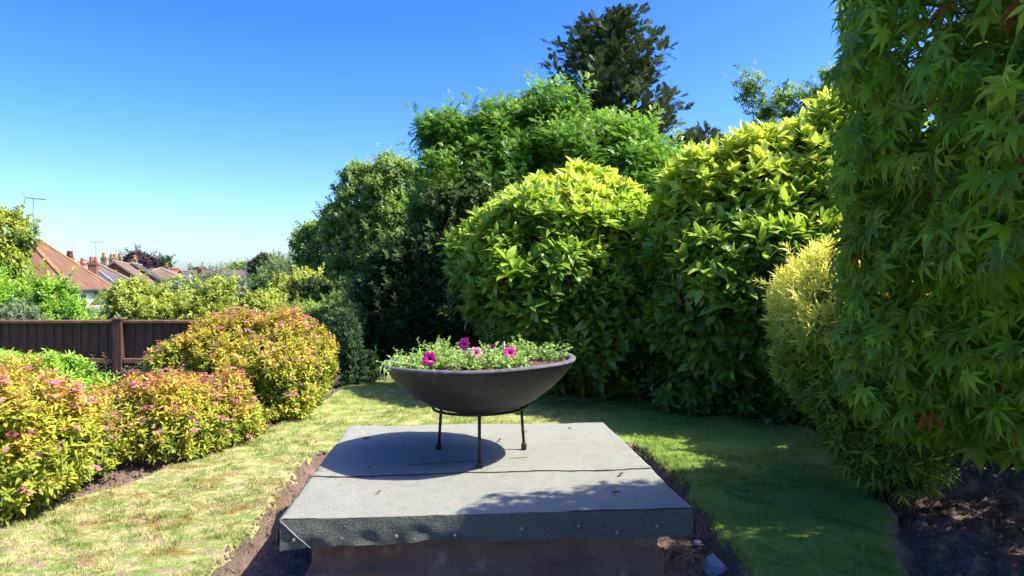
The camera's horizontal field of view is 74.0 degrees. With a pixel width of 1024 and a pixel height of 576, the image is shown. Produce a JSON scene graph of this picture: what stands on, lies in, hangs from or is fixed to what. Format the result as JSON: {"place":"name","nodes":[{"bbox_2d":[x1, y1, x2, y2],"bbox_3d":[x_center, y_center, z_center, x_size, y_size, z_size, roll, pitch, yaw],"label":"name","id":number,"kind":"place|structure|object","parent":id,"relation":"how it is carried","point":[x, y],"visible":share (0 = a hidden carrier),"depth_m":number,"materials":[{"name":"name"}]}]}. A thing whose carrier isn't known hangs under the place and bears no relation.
{"place":"outdoors","nodes":[
{"label":"outdoors","id":0,"kind":"place"},
{"bbox_2d":[77,252,149,288],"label":"house","id":1,"kind":"structure","parent":0,"point":[103,265],"depth_m":51.09,"materials":[{"name":"brick"}]},
{"bbox_2d":[0,378,907,575],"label":"lawn","id":2,"kind":"structure","parent":0,"point":[190,555],"depth_m":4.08,"materials":[{"name":"green plant"}]},
{"bbox_2d":[0,0,964,269],"label":"sky","id":3,"kind":"structure","parent":0,"point":[198,131],"materials":[{"name":"blue"}]},
{"bbox_2d":[0,383,1023,575],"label":"flower bed","id":4,"kind":"object","parent":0,"point":[1014,551],"visible":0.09,"depth_m":3.73,"materials":[{"name":"soil"}]},
{"bbox_2d":[0,350,126,527],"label":"spirea shrub","id":5,"kind":"object","parent":4,"relation":"on","point":[69,446],"visible":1,"depth_m":3.92,"materials":[{"name":"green plant"}]},
{"bbox_2d":[0,347,133,433],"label":"lime green shrub","id":6,"kind":"object","parent":4,"relation":"on","point":[67,364],"visible":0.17,"depth_m":6.12,"materials":[{"name":"green plant"}]},
{"bbox_2d":[90,352,177,437],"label":"bush","id":7,"kind":"object","parent":4,"relation":"on","point":[123,372],"visible":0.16,"depth_m":6.34,"materials":[{"name":"green plant"}]},
{"bbox_2d":[84,364,274,464],"bbox_3d":[-2.765,0.985,5.412,1.453,0.754,1.316,0,0,0],"label":"spirea shrub","id":8,"kind":"object","parent":4,"relation":"on","point":[160,395],"visible":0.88,"depth_m":5.12,"materials":[{"name":"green plant"}]},
{"bbox_2d":[139,304,340,420],"bbox_3d":[-2.822,0.813,7.103,1.958,1.302,1.712,0,0,0],"label":"spirea shrub","id":9,"kind":"object","parent":4,"relation":"on","point":[284,344],"visible":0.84,"depth_m":6.73,"materials":[{"name":"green plant"}]},
{"bbox_2d":[319,298,384,387],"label":"cotoneaster shrub","id":10,"kind":"object","parent":4,"relation":"on","point":[353,371],"visible":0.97,"depth_m":8.92,"materials":[{"name":"green plant"}]},
{"bbox_2d":[276,422,695,575],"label":"plinth","id":11,"kind":"structure","parent":4,"relation":"on","point":[547,502],"depth_m":3.12,"materials":[{"name":"concrete"}]},
{"bbox_2d":[432,404,527,468],"bbox_3d":[-0.186,0.821,3.943,0.561,0.297,0.589,0,0,0],"label":"bowl stand","id":12,"kind":"object","parent":11,"relation":"on","point":[479,461],"visible":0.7,"depth_m":3.73,"materials":[{"name":"metal"}]},
{"bbox_2d":[383,349,575,412],"bbox_3d":[-0.186,0.549,3.955,1.109,0.312,1.109,0,0,0],"label":"planter bowl","id":13,"kind":"object","parent":12,"relation":"on","point":[492,389],"visible":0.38,"depth_m":3.56,"materials":[{"name":"grey metal"}]},
{"bbox_2d":[376,349,438,379],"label":"petunia plant","id":14,"kind":"object","parent":13,"relation":"in","point":[416,357],"visible":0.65,"depth_m":3.77,"materials":[{"name":"green plant"}]},
{"bbox_2d":[398,349,462,369],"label":"petunia plant","id":15,"kind":"object","parent":13,"relation":"in","point":[430,360],"visible":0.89,"depth_m":3.61,"materials":[{"name":"green plant"}]},
{"bbox_2d":[413,335,465,359],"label":"petunia plant","id":16,"kind":"object","parent":13,"relation":"in","point":[438,341],"visible":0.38,"depth_m":4.02,"materials":[{"name":"green plant"}]},
{"bbox_2d":[428,337,484,367],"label":"petunia plant","id":17,"kind":"object","parent":13,"relation":"in","point":[464,344],"visible":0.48,"depth_m":3.82,"materials":[{"name":"green plant"}]},
{"bbox_2d":[446,347,500,370],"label":"petunia plant","id":18,"kind":"object","parent":13,"relation":"in","point":[476,353],"visible":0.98,"depth_m":3.60,"materials":[{"name":"green plant"}]},
{"bbox_2d":[469,341,517,358],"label":"petunia plant","id":19,"kind":"object","parent":13,"relation":"in","point":[493,347],"visible":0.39,"depth_m":4.00,"materials":[{"name":"green plant"}]},
{"bbox_2d":[482,347,532,368],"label":"petunia plant","id":20,"kind":"object","parent":13,"relation":"in","point":[509,355],"visible":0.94,"depth_m":3.65,"materials":[{"name":"green plant"}]},
{"bbox_2d":[499,333,554,359],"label":"petunia plant","id":21,"kind":"object","parent":13,"relation":"in","point":[519,347],"visible":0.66,"depth_m":4.00,"materials":[{"name":"green plant"}]},
{"bbox_2d":[524,341,572,361],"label":"petunia plant","id":22,"kind":"object","parent":13,"relation":"in","point":[548,355],"visible":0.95,"depth_m":3.90,"materials":[{"name":"green plant"}]},
{"bbox_2d":[436,155,662,397],"bbox_3d":[0.597,-0.096,8.185,3.088,3.078,2.738,0,0,0],"label":"laurel shrub","id":23,"kind":"object","parent":4,"relation":"on","point":[541,257],"visible":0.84,"depth_m":7.29,"materials":[{"name":"green plant"}]},
{"bbox_2d":[564,358,817,430],"bbox_3d":[1.964,0.969,7.000,3.294,0.814,1.266,0,0,38],"label":"laurel seedling shrub","id":24,"kind":"object","parent":4,"relation":"on","point":[685,401],"visible":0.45,"depth_m":6.67,"materials":[{"name":"green plant"}]},
{"bbox_2d":[693,540,700,547],"bbox_3d":[1.000,1.387,3.671,0.039,0.045,0.055,0,0,20],"label":"stone","id":25,"kind":"object","parent":4,"relation":"on","point":[697,544],"visible":0.98,"depth_m":3.65,"materials":[{"name":"grey stone"}]},
{"bbox_2d":[704,554,726,575],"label":"stone","id":26,"kind":"object","parent":4,"relation":"on","point":[714,565],"visible":1,"depth_m":3.27,"materials":[{"name":"grey stone"}]},
{"bbox_2d":[627,86,931,419],"bbox_3d":[2.864,-0.333,6.993,3.250,3.468,2.842,0,0,0],"label":"laurel shrub","id":27,"kind":"object","parent":4,"relation":"on","point":[728,219],"visible":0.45,"depth_m":6.26,"materials":[{"name":"green plant"}]},
{"bbox_2d":[800,398,963,507],"bbox_3d":[2.250,0.910,4.204,0.920,0.836,0.853,0,0,0],"label":"strap leaved shrub","id":28,"kind":"object","parent":4,"relation":"on","point":[899,468],"visible":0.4,"depth_m":3.97,"materials":[{"name":"green plant"}]},
{"bbox_2d":[753,224,1014,514],"bbox_3d":[2.312,0.412,4.137,1.609,1.834,1.419,0,0,0],"label":"golden shrub","id":29,"kind":"object","parent":4,"relation":"on","point":[807,380],"visible":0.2,"depth_m":3.92,"materials":[{"name":"green plant"}]},
{"bbox_2d":[819,0,1023,477],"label":"japanese maple","id":30,"kind":"object","parent":4,"relation":"on","point":[965,256],"visible":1,"depth_m":2.22,"materials":[{"name":"green plant"}]},
{"bbox_2d":[918,49,1020,464],"bbox_3d":[4.364,-0.626,5.046,3.038,4.018,2.409,0,0,0],"label":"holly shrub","id":31,"kind":"object","parent":4,"relation":"on","point":[1013,378],"depth_m":4.86,"materials":[{"name":"green plant"}]},
{"bbox_3d":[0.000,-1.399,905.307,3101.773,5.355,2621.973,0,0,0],"label":"ground","id":32,"kind":"structure","parent":0,"visible":0},
{"bbox_2d":[0,201,47,288],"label":"yellow green tree","id":33,"kind":"object","parent":32,"relation":"on","point":[15,248],"visible":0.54,"depth_m":12.20,"materials":[{"name":"green plant"}]},
{"bbox_2d":[0,291,54,319],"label":"grey leaved shrub","id":34,"kind":"object","parent":32,"relation":"on","point":[11,314],"visible":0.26,"depth_m":8.73,"materials":[{"name":"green plant"}]},
{"bbox_2d":[0,255,103,319],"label":"hazel shrub","id":35,"kind":"object","parent":32,"relation":"on","point":[44,298],"visible":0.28,"depth_m":9.38,"materials":[{"name":"green plant"}]},
{"bbox_2d":[23,193,111,305],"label":"house","id":36,"kind":"structure","parent":32,"relation":"on","point":[56,261],"depth_m":32.84,"materials":[{"name":"red tile"}]},
{"bbox_2d":[79,293,85,302],"bbox_3d":[-19.889,0.763,31.529,0.054,1.070,1.020,0,0,-19],"label":"window","id":37,"kind":"structure","parent":36,"relation":"in","point":[83,295],"depth_m":31.51,"materials":[{"name":"white glass"}]},
{"bbox_2d":[55,305,121,318],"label":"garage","id":38,"kind":"structure","parent":32,"relation":"on","point":[97,306],"depth_m":20.41,"materials":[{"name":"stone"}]},
{"bbox_2d":[80,241,141,286],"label":"house","id":39,"kind":"structure","parent":32,"relation":"on","point":[92,267],"depth_m":42.38,"materials":[{"name":"tile"}]},
{"bbox_2d":[90,285,142,310],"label":"garden tree","id":40,"kind":"object","parent":32,"relation":"on","point":[99,300],"visible":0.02,"depth_m":33.30,"materials":[{"name":"green plant"}]},
{"bbox_2d":[95,266,163,319],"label":"layered tree","id":41,"kind":"object","parent":32,"relation":"on","point":[117,306],"visible":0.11,"depth_m":13.68,"materials":[{"name":"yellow plant"}]},
{"bbox_2d":[107,253,156,287],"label":"house","id":42,"kind":"structure","parent":32,"relation":"on","point":[119,265],"depth_m":58.05,"materials":[{"name":"tile"}]},
{"bbox_2d":[118,243,160,268],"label":"copper beech tree","id":43,"kind":"object","parent":32,"relation":"on","point":[147,260],"visible":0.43,"depth_m":91.04,"materials":[{"name":"purple plant"}]},
{"bbox_2d":[0,317,283,428],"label":"garden fence","id":44,"kind":"object","parent":32,"relation":"on","point":[121,342],"visible":0.31,"depth_m":8.00,"materials":[{"name":"brown wood"}]},
{"bbox_2d":[129,255,166,282],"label":"house","id":45,"kind":"structure","parent":32,"relation":"on","point":[134,263],"depth_m":68.64,"materials":[{"name":"brick"}]},
{"bbox_2d":[119,281,210,319],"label":"layered tree","id":46,"kind":"object","parent":32,"relation":"on","point":[153,302],"visible":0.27,"depth_m":13.17,"materials":[{"name":"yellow plant"}]},
{"bbox_2d":[148,279,182,293],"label":"garden tree","id":47,"kind":"object","parent":32,"relation":"on","point":[172,288],"visible":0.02,"depth_m":37.79,"materials":[{"name":"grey plant"}]},
{"bbox_2d":[155,253,175,267],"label":"skyline tree","id":48,"kind":"object","parent":32,"relation":"on","point":[164,259],"visible":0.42,"depth_m":91.66,"materials":[{"name":"green plant"}]},
{"bbox_2d":[149,268,184,275],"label":"house","id":49,"kind":"structure","parent":32,"relation":"on","point":[177,270],"depth_m":87.53,"materials":[{"name":"tile"}]},
{"bbox_2d":[152,263,189,287],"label":"house","id":50,"kind":"structure","parent":32,"relation":"on","point":[165,272],"depth_m":75.02,"materials":[{"name":"tile"}]},
{"bbox_2d":[161,273,197,292],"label":"garden tree","id":51,"kind":"object","parent":32,"relation":"on","point":[179,277],"visible":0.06,"depth_m":59.58,"materials":[{"name":"green plant"}]},
{"bbox_2d":[181,267,204,276],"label":"house","id":52,"kind":"structure","parent":32,"relation":"on","point":[199,270],"depth_m":122.08,"materials":[{"name":"stone"}]},
{"bbox_2d":[188,262,217,269],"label":"skyline tree","id":53,"kind":"object","parent":32,"relation":"on","point":[195,268],"visible":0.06,"depth_m":149.54,"materials":[{"name":"green plant"}]},
{"bbox_2d":[184,267,230,284],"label":"garden tree","id":54,"kind":"object","parent":32,"relation":"on","point":[188,282],"visible":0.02,"depth_m":69.48,"materials":[{"name":"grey plant"}]},
{"bbox_2d":[163,269,262,319],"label":"layered tree","id":55,"kind":"object","parent":32,"relation":"on","point":[197,306],"visible":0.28,"depth_m":12.81,"materials":[{"name":"yellow plant"}]},
{"bbox_2d":[192,268,249,278],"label":"house","id":56,"kind":"structure","parent":32,"relation":"on","point":[242,273],"depth_m":133.08,"materials":[{"name":"brick"}]},
{"bbox_2d":[185,261,265,302],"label":"olive tree","id":57,"kind":"object","parent":32,"relation":"on","point":[243,285],"visible":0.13,"depth_m":19.50,"materials":[{"name":"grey plant"}]},
{"bbox_2d":[221,259,249,269],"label":"skyline tree","id":58,"kind":"object","parent":32,"relation":"on","point":[240,265],"visible":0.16,"depth_m":149.09,"materials":[{"name":"green plant"}]},
{"bbox_2d":[223,264,253,279],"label":"garden tree","id":59,"kind":"object","parent":32,"relation":"on","point":[236,272],"visible":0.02,"depth_m":75.51,"materials":[{"name":"green plant"}]},
{"bbox_2d":[243,255,250,276],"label":"bare tree","id":60,"kind":"object","parent":32,"relation":"on","point":[246,262],"visible":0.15,"depth_m":129.44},
{"bbox_2d":[239,266,283,306],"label":"dark bush tree","id":61,"kind":"object","parent":32,"relation":"on","point":[257,285],"visible":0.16,"depth_m":16.78,"materials":[{"name":"green plant"}]},
{"bbox_2d":[246,249,285,276],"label":"skyline tree","id":62,"kind":"object","parent":32,"relation":"on","point":[253,263],"visible":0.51,"depth_m":118.75,"materials":[{"name":"green plant"}]},
{"bbox_2d":[256,251,287,276],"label":"skyline tree","id":63,"kind":"object","parent":32,"relation":"on","point":[265,262],"visible":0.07,"depth_m":108.92,"materials":[{"name":"green plant"}]},
{"bbox_2d":[247,249,298,379],"bbox_3d":[-8.517,1.958,27.516,4.982,7.366,2.887,0,0,31],"label":"willow tree","id":64,"kind":"object","parent":32,"relation":"on","point":[278,264],"visible":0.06,"depth_m":27.51,"materials":[{"name":"green plant"}]},
{"bbox_2d":[233,280,314,362],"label":"layered tree","id":65,"kind":"object","parent":32,"relation":"on","point":[267,300],"visible":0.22,"depth_m":12.37,"materials":[{"name":"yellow plant"}]},
{"bbox_2d":[261,262,328,311],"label":"yellow tree","id":66,"kind":"object","parent":32,"relation":"on","point":[298,275],"visible":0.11,"depth_m":16.64,"materials":[{"name":"green plant"}]},
{"bbox_2d":[284,268,353,324],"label":"bush","id":67,"kind":"object","parent":32,"relation":"on","point":[315,286],"visible":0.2,"depth_m":12.95,"materials":[{"name":"green plant"}]},
{"bbox_2d":[265,281,373,384],"bbox_3d":[-3.043,0.914,10.985,2.076,2.072,1.358,0,0,30],"label":"leafy bush tree","id":68,"kind":"object","parent":32,"relation":"on","point":[310,307],"visible":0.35,"depth_m":10.68,"materials":[{"name":"green plant"}]},
{"bbox_2d":[286,201,353,386],"bbox_3d":[-6.331,1.237,23.912,4.090,8.842,2.975,0,0,39],"label":"oak tree","id":69,"kind":"object","parent":32,"relation":"on","point":[310,254],"visible":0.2,"depth_m":23.72,"materials":[{"name":"green plant"}]},
{"bbox_2d":[311,142,425,378],"bbox_3d":[-4.133,0.423,21.003,4.314,9.770,3.849,0,0,0],"label":"oak tree","id":70,"kind":"object","parent":32,"relation":"on","point":[377,190],"visible":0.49,"depth_m":20.34,"materials":[{"name":"green plant"}]},
{"bbox_2d":[343,157,510,376],"bbox_3d":[-0.933,-0.183,10.837,4.532,3.730,2.458,0,0,31],"label":"yew tree","id":71,"kind":"object","parent":32,"relation":"on","point":[395,267],"visible":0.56,"depth_m":10.36,"materials":[{"name":"green plant"}]},
{"bbox_2d":[368,62,686,321],"bbox_3d":[0.620,-1.140,12.091,6.056,5.805,3.519,0,0,0],"label":"ash tree","id":72,"kind":"object","parent":32,"relation":"on","point":[513,140],"visible":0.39,"depth_m":11.23,"materials":[{"name":"green plant"}]},
{"bbox_2d":[538,2,721,149],"bbox_3d":[2.269,-1.997,15.705,6.277,9.208,6.382,0,0,0],"label":"conifer tree","id":73,"kind":"object","parent":32,"relation":"on","point":[607,59],"visible":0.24,"depth_m":15.23,"materials":[{"name":"green plant"}]},
{"bbox_2d":[666,129,709,156],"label":"conifer tree","id":74,"kind":"object","parent":32,"relation":"on","point":[696,139],"depth_m":15.11,"materials":[{"name":"green plant"}]},
{"bbox_2d":[681,120,728,147],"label":"conifer tree","id":75,"kind":"object","parent":32,"relation":"on","point":[708,130],"visible":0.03,"depth_m":18.22,"materials":[{"name":"green plant"}]},
{"bbox_2d":[724,58,835,148],"bbox_3d":[8.027,-2.230,20.051,3.906,8.796,1.740,0,0,0],"label":"airy tree","id":76,"kind":"object","parent":32,"relation":"on","point":[750,88],"visible":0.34,"depth_m":19.80,"materials":[{"name":"green plant"}]}
]}

